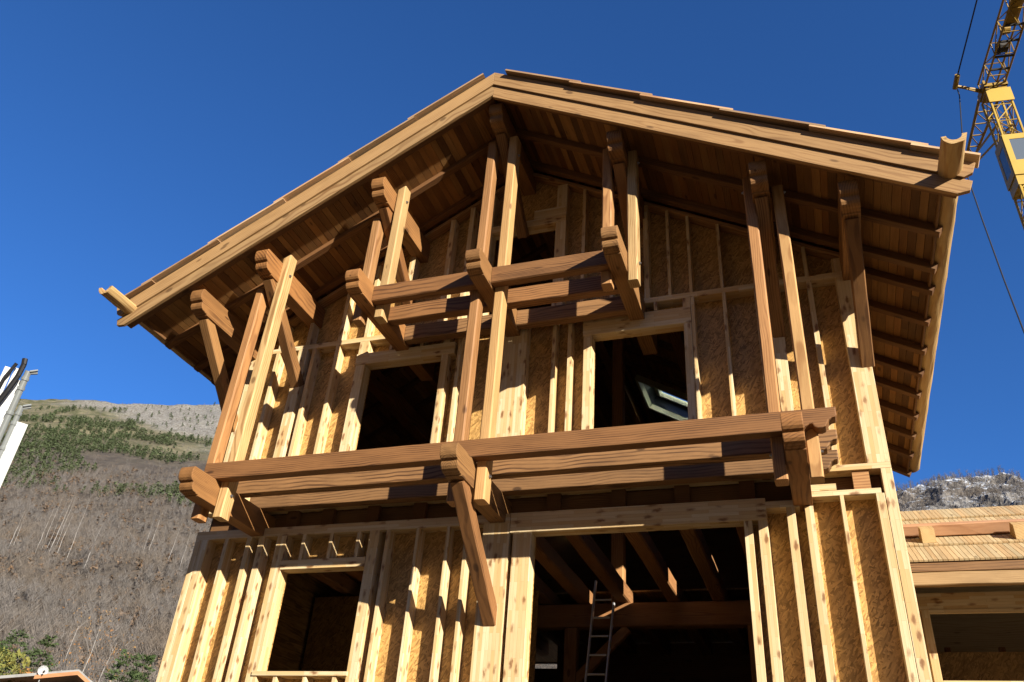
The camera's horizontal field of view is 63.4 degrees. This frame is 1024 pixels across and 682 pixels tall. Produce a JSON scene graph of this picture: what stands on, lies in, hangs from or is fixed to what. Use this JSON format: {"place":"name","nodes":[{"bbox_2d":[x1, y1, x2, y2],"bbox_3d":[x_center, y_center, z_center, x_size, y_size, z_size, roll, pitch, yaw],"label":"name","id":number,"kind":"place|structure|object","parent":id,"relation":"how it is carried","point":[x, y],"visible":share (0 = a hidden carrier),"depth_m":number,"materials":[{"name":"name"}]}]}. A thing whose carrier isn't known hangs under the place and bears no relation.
{"place":"outdoors","nodes":[
{"label":"outdoors","id":0,"kind":"place"},
{"bbox_2d":[0,399,220,681],"bbox_3d":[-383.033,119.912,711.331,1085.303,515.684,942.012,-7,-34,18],"label":"hillside","id":1,"kind":"structure","parent":0,"point":[111,459],"depth_m":485.92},
{"bbox_2d":[9,506,28,545],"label":"birch tree","id":2,"kind":"object","parent":1,"relation":"on","point":[19,523],"visible":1,"depth_m":288.48,"materials":[{"name":"grey plant"}]},
{"bbox_2d":[37,504,60,546],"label":"birch tree","id":3,"kind":"object","parent":1,"relation":"on","point":[48,522],"visible":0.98,"depth_m":286.04,"materials":[{"name":"grey plant"}]},
{"bbox_2d":[41,486,72,549],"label":"birch tree","id":4,"kind":"object","parent":1,"relation":"on","point":[57,508],"visible":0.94,"depth_m":297.18,"materials":[{"name":"grey plant"}]},
{"bbox_2d":[46,494,70,549],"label":"birch tree","id":5,"kind":"object","parent":1,"relation":"on","point":[59,518],"visible":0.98,"depth_m":291.56,"materials":[{"name":"grey plant"}]},
{"bbox_2d":[49,490,77,550],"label":"birch tree","id":6,"kind":"object","parent":1,"relation":"on","point":[66,512],"visible":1,"depth_m":286.78,"materials":[{"name":"grey plant"}]},
{"bbox_2d":[57,506,77,552],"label":"birch tree","id":7,"kind":"object","parent":1,"relation":"on","point":[68,524],"visible":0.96,"depth_m":292.52,"materials":[{"name":"grey plant"}]},
{"bbox_2d":[58,490,80,540],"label":"birch tree","id":8,"kind":"object","parent":1,"relation":"on","point":[69,511],"visible":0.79,"depth_m":302.79,"materials":[{"name":"grey plant"}]},
{"bbox_2d":[66,489,92,559],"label":"birch tree","id":9,"kind":"object","parent":1,"relation":"on","point":[81,519],"visible":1,"depth_m":282.40,"materials":[{"name":"grey plant"}]},
{"bbox_2d":[85,522,105,564],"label":"birch tree","id":10,"kind":"object","parent":1,"relation":"on","point":[91,547],"visible":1,"depth_m":270.80,"materials":[{"name":"grey plant"}]},
{"bbox_2d":[0,443,212,681],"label":"bare woodland","id":11,"kind":"object","parent":1,"relation":"on","point":[35,628],"visible":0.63,"depth_m":248.31,"materials":[{"name":"plant"}]},
{"bbox_2d":[0,399,215,506],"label":"hill pines","id":12,"kind":"object","parent":1,"relation":"on","point":[47,445],"visible":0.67,"depth_m":659.96,"materials":[{"name":"green plant"}]},
{"bbox_2d":[20,399,217,467],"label":"scrub","id":13,"kind":"object","parent":1,"relation":"on","point":[126,422],"visible":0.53,"depth_m":908.15,"materials":[{"name":"green plant"}]},
{"bbox_2d":[144,517,155,547],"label":"birch tree","id":14,"kind":"object","parent":1,"relation":"on","point":[151,530],"visible":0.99,"depth_m":308.67,"materials":[{"name":"grey plant"}]},
{"bbox_2d":[152,507,164,540],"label":"birch tree","id":15,"kind":"object","parent":1,"relation":"on","point":[158,524],"visible":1,"depth_m":317.96,"materials":[{"name":"grey plant"}]},
{"bbox_2d":[169,517,185,556],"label":"birch tree","id":16,"kind":"object","parent":1,"relation":"on","point":[177,534],"visible":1,"depth_m":299.75,"materials":[{"name":"grey plant"}]},
{"bbox_2d":[179,532,191,568],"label":"birch tree","id":17,"kind":"object","parent":1,"relation":"on","point":[185,548],"visible":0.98,"depth_m":282.26,"materials":[{"name":"grey plant"}]},
{"bbox_2d":[0,0,1023,489],"label":"sky","id":18,"kind":"structure","parent":0,"point":[135,135],"materials":[{"name":"blue"}]},
{"bbox_2d":[535,664,556,668],"bbox_3d":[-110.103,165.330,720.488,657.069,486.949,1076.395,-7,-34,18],"label":"hills","id":19,"kind":"structure","parent":0,"point":[549,666],"depth_m":243.54,"materials":[{"name":"grey"}]},
{"bbox_2d":[896,472,1023,510],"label":"rocky mountain","id":20,"kind":"structure","parent":0,"point":[975,501],"depth_m":479.92,"materials":[{"name":"grey stone"}]},
{"bbox_2d":[895,465,1023,511],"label":"mountain brush","id":21,"kind":"object","parent":20,"relation":"on","point":[969,478],"visible":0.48,"depth_m":484.88,"materials":[{"name":"plant"}]},
{"bbox_2d":[900,505,1023,681],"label":"annexe building","id":22,"kind":"structure","parent":0,"point":[967,567],"depth_m":11.33,"materials":[{"name":"brown wood"}]},
{"label":"ground","id":23,"kind":"structure","parent":0,"visible":0},
{"bbox_2d":[0,647,31,681],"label":"deciduous bush","id":24,"kind":"object","parent":23,"relation":"on","point":[11,659],"visible":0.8,"depth_m":37.62,"materials":[{"name":"yellow plant"}]},
{"bbox_2d":[0,629,34,675],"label":"fir tree","id":25,"kind":"object","parent":23,"relation":"on","point":[21,634],"visible":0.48,"depth_m":43.03,"materials":[{"name":"green plant"}]},
{"bbox_2d":[0,358,37,486],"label":"loader crane boom","id":26,"kind":"object","parent":23,"relation":"on","point":[11,394],"visible":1,"depth_m":14.42,"materials":[{"name":"white paint"}]},
{"bbox_2d":[19,666,33,673],"bbox_3d":[-22.421,18.189,35.843,1.509,8.024,1.700,-7,-34,18],"label":"deciduous bush","id":27,"kind":"object","parent":23,"relation":"on","point":[28,669],"visible":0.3,"depth_m":37.77,"materials":[{"name":"brown plant"}]},
{"bbox_2d":[23,634,59,673],"bbox_3d":[-27.637,22.117,45.878,4.535,11.470,4.644,22,-36,-25],"label":"fir tree","id":28,"kind":"object","parent":23,"relation":"on","point":[46,643],"visible":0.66,"depth_m":48.37,"materials":[{"name":"green plant"}]},
{"bbox_2d":[0,669,91,681],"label":"hut","id":29,"kind":"object","parent":23,"relation":"on","point":[78,675],"visible":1,"depth_m":36.88,"materials":[{"name":"orange wood"}]},
{"bbox_2d":[38,666,48,681],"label":"satellite dish","id":30,"kind":"object","parent":29,"relation":"attached to","point":[42,670],"visible":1,"depth_m":36.49,"materials":[{"name":"white paint"}]},
{"bbox_2d":[35,599,93,672],"bbox_3d":[-27.424,22.170,47.939,3.920,14.635,4.372,-7,-34,18],"label":"young birch","id":31,"kind":"object","parent":23,"relation":"on","point":[69,653],"visible":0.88,"depth_m":50.70,"materials":[{"name":"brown plant"}]},
{"bbox_2d":[63,599,116,678],"bbox_3d":[-28.221,23.858,51.775,3.973,15.817,4.786,23,-37,-26],"label":"young birch","id":32,"kind":"object","parent":23,"relation":"on","point":[101,617],"visible":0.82,"depth_m":54.26,"materials":[{"name":"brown plant"}]},
{"bbox_2d":[88,610,121,681],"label":"young birch","id":33,"kind":"object","parent":23,"relation":"on","point":[111,657],"visible":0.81,"depth_m":52.10,"materials":[{"name":"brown plant"}]},
{"bbox_2d":[95,634,138,681],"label":"young birch","id":34,"kind":"object","parent":23,"relation":"on","point":[119,657],"visible":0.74,"depth_m":50.78,"materials":[{"name":"brown plant"}]},
{"bbox_2d":[103,649,144,681],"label":"fir tree","id":35,"kind":"object","parent":23,"relation":"on","point":[119,664],"visible":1,"depth_m":44.76,"materials":[{"name":"green plant"}]},
{"bbox_2d":[128,653,156,681],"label":"fir tree","id":36,"kind":"object","parent":23,"relation":"on","point":[150,658],"visible":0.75,"depth_m":46.96,"materials":[{"name":"green plant"}]},
{"bbox_2d":[99,69,980,681],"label":"timber house","id":37,"kind":"structure","parent":23,"relation":"on","point":[501,373],"depth_m":10.82,"materials":[{"name":"wood"}]},
{"bbox_2d":[584,580,614,681],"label":"ladder","id":38,"kind":"object","parent":37,"relation":"on","point":[605,674],"visible":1,"depth_m":12.58,"materials":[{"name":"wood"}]},
{"bbox_2d":[634,374,687,420],"bbox_3d":[3.585,1.244,18.237,1.480,0.450,1.390,22,-21,33],"label":"roof window","id":39,"kind":"structure","parent":37,"relation":"in","point":[667,401],"depth_m":18.70,"materials":[{"name":"clear glass"}]},
{"bbox_2d":[952,0,1023,332],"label":"tower crane","id":40,"kind":"object","parent":23,"relation":"on","point":[1009,151],"visible":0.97,"depth_m":31.05,"materials":[{"name":"yellow paint"}]}
]}

